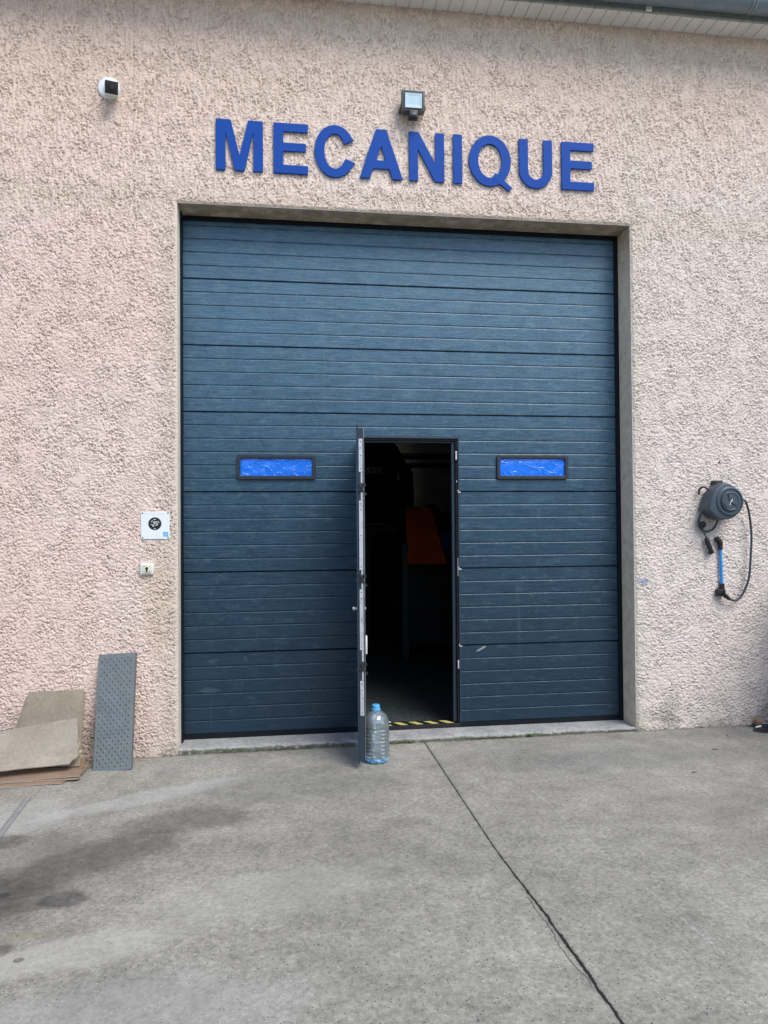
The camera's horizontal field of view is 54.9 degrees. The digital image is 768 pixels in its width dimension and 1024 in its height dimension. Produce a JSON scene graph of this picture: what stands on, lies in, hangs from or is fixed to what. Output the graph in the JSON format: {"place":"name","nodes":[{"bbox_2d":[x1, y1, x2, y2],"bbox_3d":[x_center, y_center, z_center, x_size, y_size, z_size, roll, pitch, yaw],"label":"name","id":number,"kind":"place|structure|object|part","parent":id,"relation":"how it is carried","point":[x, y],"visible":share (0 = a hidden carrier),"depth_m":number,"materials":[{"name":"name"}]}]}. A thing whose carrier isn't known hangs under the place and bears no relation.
{"place":"outdoors","nodes":[
{"label":"outdoors","id":0,"kind":"place"},
{"bbox_2d":[0,725,767,1023],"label":"yard ground","id":1,"kind":"structure","parent":0,"point":[487,925],"depth_m":3.31,"materials":[{"name":"grey concrete"}]},
{"bbox_2d":[0,797,30,838],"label":"metal strip","id":2,"kind":"object","parent":1,"relation":"on","point":[13,816],"visible":1,"depth_m":4.15,"materials":[{"name":"grey metal"}]},
{"bbox_2d":[0,765,92,788],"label":"cardboard sheet","id":3,"kind":"object","parent":1,"relation":"on","point":[68,781],"visible":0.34,"depth_m":4.65,"materials":[{"name":"brown cardboard"}]},
{"bbox_2d":[0,780,65,787],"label":"cardboard sheet","id":4,"kind":"object","parent":3,"relation":"on","point":[31,783],"visible":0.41,"depth_m":4.66,"materials":[{"name":"brown cardboard"}]},
{"bbox_2d":[0,718,81,771],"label":"cardboard sheet","id":5,"kind":"object","parent":4,"relation":"on","point":[55,743],"visible":1,"depth_m":4.84,"materials":[{"name":"cardboard"}]},
{"bbox_2d":[0,762,89,783],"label":"cardboard sheet","id":6,"kind":"object","parent":4,"relation":"on","point":[86,764],"visible":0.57,"depth_m":4.70,"materials":[{"name":"brown cardboard"}]},
{"bbox_2d":[0,758,84,781],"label":"cardboard sheet","id":7,"kind":"object","parent":6,"relation":"on","point":[36,774],"visible":0.57,"depth_m":4.78,"materials":[{"name":"brown cardboard"}]},
{"bbox_2d":[16,691,84,747],"bbox_3d":[-2.283,1.465,4.994,0.496,0.435,0.265,0,-1,-8],"label":"cardboard sheet","id":8,"kind":"object","parent":7,"relation":"on","point":[25,702],"visible":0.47,"depth_m":5.06,"materials":[{"name":"brown cardboard"}]},
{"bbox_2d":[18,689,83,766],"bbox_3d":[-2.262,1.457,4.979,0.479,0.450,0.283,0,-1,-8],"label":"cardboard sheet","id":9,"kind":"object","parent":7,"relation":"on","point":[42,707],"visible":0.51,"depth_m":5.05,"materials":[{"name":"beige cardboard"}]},
{"bbox_2d":[93,652,136,770],"bbox_3d":[-1.839,1.362,5.063,0.270,0.762,0.300,0,-1,-8],"label":"steel plank","id":10,"kind":"object","parent":1,"relation":"on","point":[114,723],"visible":1,"depth_m":5.04,"materials":[{"name":"grey metal"}]},
{"bbox_2d":[364,704,390,763],"bbox_3d":[-0.049,1.511,5.063,0.194,0.385,0.182,0,-1,-8],"label":"water bottle","id":11,"kind":"object","parent":1,"relation":"on","point":[376,756],"visible":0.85,"depth_m":5.13,"materials":[{"name":"clear plastic"}]},
{"bbox_2d":[0,0,767,759],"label":"workshop building","id":12,"kind":"structure","parent":1,"relation":"on","point":[660,106],"depth_m":5.50,"materials":[{"name":"paint"}]},
{"bbox_2d":[97,77,120,99],"bbox_3d":[-1.938,-2.998,5.184,0.165,0.174,0.159,0,-1,-8],"label":"security camera","id":13,"kind":"object","parent":12,"relation":"attached to","point":[109,88],"visible":1,"depth_m":5.19,"materials":[{"name":"white paint"}]},
{"bbox_2d":[140,563,153,574],"bbox_3d":[-1.670,0.401,5.215,0.092,0.080,0.046,0,-1,-8],"label":"key switch","id":14,"kind":"object","parent":12,"relation":"attached to","point":[146,568],"visible":1,"depth_m":5.20,"materials":[{"name":"white plastic"}]},
{"bbox_2d":[141,512,169,538],"bbox_3d":[-1.619,0.095,5.236,0.196,0.194,0.018,0,-1,-8],"label":"wall plaque","id":15,"kind":"object","parent":12,"relation":"attached to","point":[155,525],"depth_m":5.23,"materials":[{"name":"white paint"}]},
{"bbox_2d":[216,118,262,172],"bbox_3d":[-1.047,-2.653,5.354,0.336,0.369,0.016,0,-1,-8],"label":"sign letter","id":16,"kind":"object","parent":12,"relation":"attached to","point":[224,129],"visible":1,"depth_m":5.34,"materials":[{"name":"blue plastic"}]},
{"bbox_2d":[273,122,307,174],"bbox_3d":[-0.681,-2.655,5.405,0.250,0.369,0.016,0,-1,-8],"label":"sign letter","id":17,"kind":"object","parent":12,"relation":"attached to","point":[280,145],"visible":1,"depth_m":5.39,"materials":[{"name":"blue plastic"}]},
{"bbox_2d":[314,125,354,177],"bbox_3d":[-0.362,-2.657,5.449,0.300,0.387,0.016,0,-1,-8],"label":"sign letter","id":18,"kind":"object","parent":12,"relation":"attached to","point":[343,134],"visible":1,"depth_m":5.44,"materials":[{"name":"blue plastic"}]},
{"bbox_2d":[360,129,402,180],"bbox_3d":[-0.021,-2.659,5.497,0.324,0.369,0.016,0,-1,-8],"label":"sign letter","id":19,"kind":"object","parent":12,"relation":"attached to","point":[381,139],"visible":1,"depth_m":5.49,"materials":[{"name":"blue plastic"}]},
{"bbox_2d":[180,211,623,763],"bbox_3d":[0.246,-0.297,5.409,3.438,3.936,0.905,0,-1,-8],"label":"sectional door","id":20,"kind":"structure","parent":12,"relation":"attached to","point":[315,357],"depth_m":5.72,"materials":[{"name":"blue metal"}]},
{"bbox_3d":[-0.812,-0.338,5.585,0.590,0.186,0.022,0,-1,-8],"label":"window","id":21,"kind":"part","parent":20,"relation":"part of","materials":[{"name":"glass"}]},
{"bbox_2d":[353,424,367,763],"bbox_3d":[-0.169,0.546,5.266,0.098,2.250,0.764,0,-1,-1],"label":"wicket door","id":22,"kind":"structure","parent":20,"relation":"in","point":[361,637],"depth_m":4.90,"materials":[{"name":"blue metal"}]},
{"bbox_2d":[183,279,613,354],"bbox_3d":[0.178,-1.507,5.772,3.398,0.493,0.040,0,-1,-8],"label":"door section","id":23,"kind":"structure","parent":20,"relation":"in","point":[215,312],"depth_m":5.74,"materials":[{"name":"blue metal"}]},
{"bbox_2d":[183,220,613,293],"bbox_3d":[0.174,-2.010,5.781,3.398,0.498,0.040,0,-1,-8],"label":"door section","id":24,"kind":"structure","parent":20,"relation":"in","point":[211,250],"depth_m":5.75,"materials":[{"name":"blue metal"}]},
{"bbox_2d":[183,345,614,416],"bbox_3d":[0.182,-1.007,5.764,3.398,0.493,0.040,0,-1,-8],"label":"door section","id":25,"kind":"structure","parent":20,"relation":"in","point":[215,378],"depth_m":5.73,"materials":[{"name":"blue metal"}]},
{"bbox_2d":[183,412,615,491],"bbox_3d":[0.186,-0.457,5.754,3.398,0.593,0.040,0,-1,-8],"label":"door section","id":26,"kind":"structure","parent":20,"relation":"in","point":[213,441],"depth_m":5.70,"materials":[{"name":"blue metal"}]},
{"bbox_2d":[184,492,616,571],"bbox_3d":[0.190,0.143,5.744,3.398,0.593,0.040,0,-1,-8],"label":"door section","id":27,"kind":"structure","parent":20,"relation":"in","point":[224,531],"depth_m":5.66,"materials":[{"name":"blue metal"}]},
{"bbox_2d":[184,566,617,652],"bbox_3d":[0.195,0.742,5.734,3.398,0.593,0.040,0,-1,-8],"label":"door section","id":28,"kind":"structure","parent":20,"relation":"in","point":[286,610],"depth_m":5.65,"materials":[{"name":"blue metal"}]},
{"bbox_2d":[184,641,618,734],"bbox_3d":[0.199,1.342,5.724,3.398,0.593,0.040,0,-1,-8],"label":"door section","id":29,"kind":"structure","parent":20,"relation":"in","point":[301,689],"depth_m":5.63,"materials":[{"name":"blue metal"}]},
{"bbox_3d":[1.177,-0.354,5.861,0.586,0.190,0.022,0,-1,-8],"label":"window","id":30,"kind":"part","parent":20,"relation":"part of","materials":[{"name":"glass"}]},
{"bbox_2d":[399,90,425,120],"bbox_3d":[0.210,-3.007,5.496,0.190,0.202,0.129,0,-1,-8],"label":"floodlight","id":31,"kind":"object","parent":12,"relation":"attached to","point":[412,106],"visible":1,"depth_m":5.45,"materials":[{"name":"black metal"}]},
{"bbox_2d":[409,131,443,182],"bbox_3d":[0.320,-2.660,5.544,0.267,0.369,0.016,0,-1,-8],"label":"sign letter","id":32,"kind":"object","parent":12,"relation":"attached to","point":[416,146],"visible":1,"depth_m":5.54,"materials":[{"name":"blue plastic"}]},
{"bbox_2d":[453,134,461,183],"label":"sign letter","id":33,"kind":"object","parent":12,"relation":"attached to","point":[457,158],"visible":1,"depth_m":5.57,"materials":[{"name":"blue plastic"}]},
{"bbox_2d":[469,135,511,191],"bbox_3d":[0.808,-2.648,5.611,0.337,0.417,0.017,0,-1,-8],"label":"sign letter","id":34,"kind":"object","parent":12,"relation":"attached to","point":[500,177],"visible":1,"depth_m":5.61,"materials":[{"name":"blue plastic"}]},
{"bbox_2d":[518,139,551,188],"bbox_3d":[1.160,-2.662,5.661,0.262,0.375,0.016,0,-1,-8],"label":"sign letter","id":35,"kind":"object","parent":12,"relation":"attached to","point":[532,183],"visible":1,"depth_m":5.65,"materials":[{"name":"blue plastic"}]},
{"bbox_2d":[561,141,593,191],"bbox_3d":[1.494,-2.666,5.707,0.260,0.369,0.016,0,-1,-8],"label":"sign letter","id":36,"kind":"object","parent":12,"relation":"attached to","point":[567,164],"visible":1,"depth_m":5.70,"materials":[{"name":"blue plastic"}]},
{"bbox_2d":[714,537,725,595],"bbox_3d":[2.639,0.428,5.808,0.078,0.465,0.056,0,-1,-8],"label":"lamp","id":37,"kind":"object","parent":12,"relation":"attached to","point":[721,591],"visible":1,"depth_m":5.79,"materials":[{"name":"blue plastic"}]},
{"bbox_2d":[698,480,752,601],"bbox_3d":[2.680,0.227,5.750,0.454,0.950,0.191,0,-1,-8],"label":"hose reel","id":38,"kind":"object","parent":12,"relation":"attached to","point":[720,500],"visible":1,"depth_m":5.68,"materials":[{"name":"grey plastic"}]},
{"bbox_2d":[23,725,760,1005],"bbox_3d":[0.414,1.671,3.479,5.974,0.033,3.990,0,-1,-8],"label":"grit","id":39,"kind":"object","parent":1,"relation":"on","point":[414,743],"visible":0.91,"depth_m":5.17,"materials":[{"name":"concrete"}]},
{"bbox_2d":[171,724,753,755],"bbox_3d":[0.647,1.693,5.512,4.957,0.043,0.047,0,-1,-8],"label":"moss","id":40,"kind":"object","parent":1,"relation":"on","point":[413,742],"visible":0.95,"depth_m":5.45,"materials":[{"name":"green plant"}]},
{"bbox_2d":[754,718,761,725],"bbox_3d":[2.933,1.649,5.801,0.047,0.065,0.069,0,-1,-8],"label":"stone","id":41,"kind":"object","parent":1,"relation":"on","point":[757,721],"visible":0.94,"depth_m":5.78,"materials":[{"name":"brown stone"}]},
{"bbox_2d":[749,724,767,732],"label":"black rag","id":42,"kind":"object","parent":1,"relation":"on","point":[763,728],"visible":0.98,"depth_m":5.69,"materials":[{"name":"fabric"}]},
{"bbox_2d":[365,524,445,532],"bbox_3d":[-0.560,0.005,12.893,4.680,3.600,2.880,0,-1,-8],"label":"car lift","id":43,"kind":"object","parent":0,"point":[385,524],"depth_m":11.51,"materials":[{"name":"metal"}]},
{"bbox_2d":[365,526,450,644],"bbox_3d":[0.291,0.976,10.071,1.200,1.550,0.650,0,-1,-8],"label":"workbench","id":44,"kind":"object","parent":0,"point":[440,529],"visible":0.31,"depth_m":9.71,"materials":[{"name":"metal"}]},
{"bbox_2d":[366,594,451,722],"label":"workshop floor","id":45,"kind":"structure","parent":0,"point":[419,688],"depth_m":7.82,"materials":[{"name":"concrete"}]},
{"bbox_2d":[365,512,450,594],"bbox_3d":[0.126,0.941,17.069,6.800,1.860,0.645,0,-1,-8],"label":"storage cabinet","id":46,"kind":"object","parent":45,"relation":"on","point":[384,567],"visible":0.11,"depth_m":16.75,"materials":[{"name":"metal"}]},
{"bbox_3d":[-0.402,0.929,16.692,1.090,1.720,0.044,0,-1,-8],"label":"door","id":47,"kind":"part","parent":46,"relation":"part of","materials":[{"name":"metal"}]},
{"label":"door","id":48,"kind":"part","parent":46,"relation":"part of","materials":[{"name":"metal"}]},
{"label":"door","id":49,"kind":"part","parent":46,"relation":"part of","materials":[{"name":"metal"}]},
{"bbox_2d":[397,507,446,661],"bbox_3d":[0.423,0.835,8.767,0.564,1.786,0.426,0,-1,-8],"label":"red stand","id":50,"kind":"object","parent":45,"relation":"on","point":[422,545],"visible":1,"depth_m":8.65,"materials":[{"name":"paint"}]},
{"bbox_2d":[400,550,451,652],"bbox_3d":[0.639,1.111,9.317,0.800,1.250,0.535,0,-1,-8],"label":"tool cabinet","id":51,"kind":"object","parent":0,"point":[430,618],"visible":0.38,"depth_m":9.06,"materials":[{"name":"metal"}]},
{"bbox_2d":[438,533,450,550],"bbox_3d":[0.850,0.373,9.372,0.300,0.220,0.310,0,-1,-8],"label":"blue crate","id":52,"kind":"object","parent":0,"point":[445,539],"visible":0.31,"depth_m":9.22,"materials":[{"name":"plastic"}]}
]}

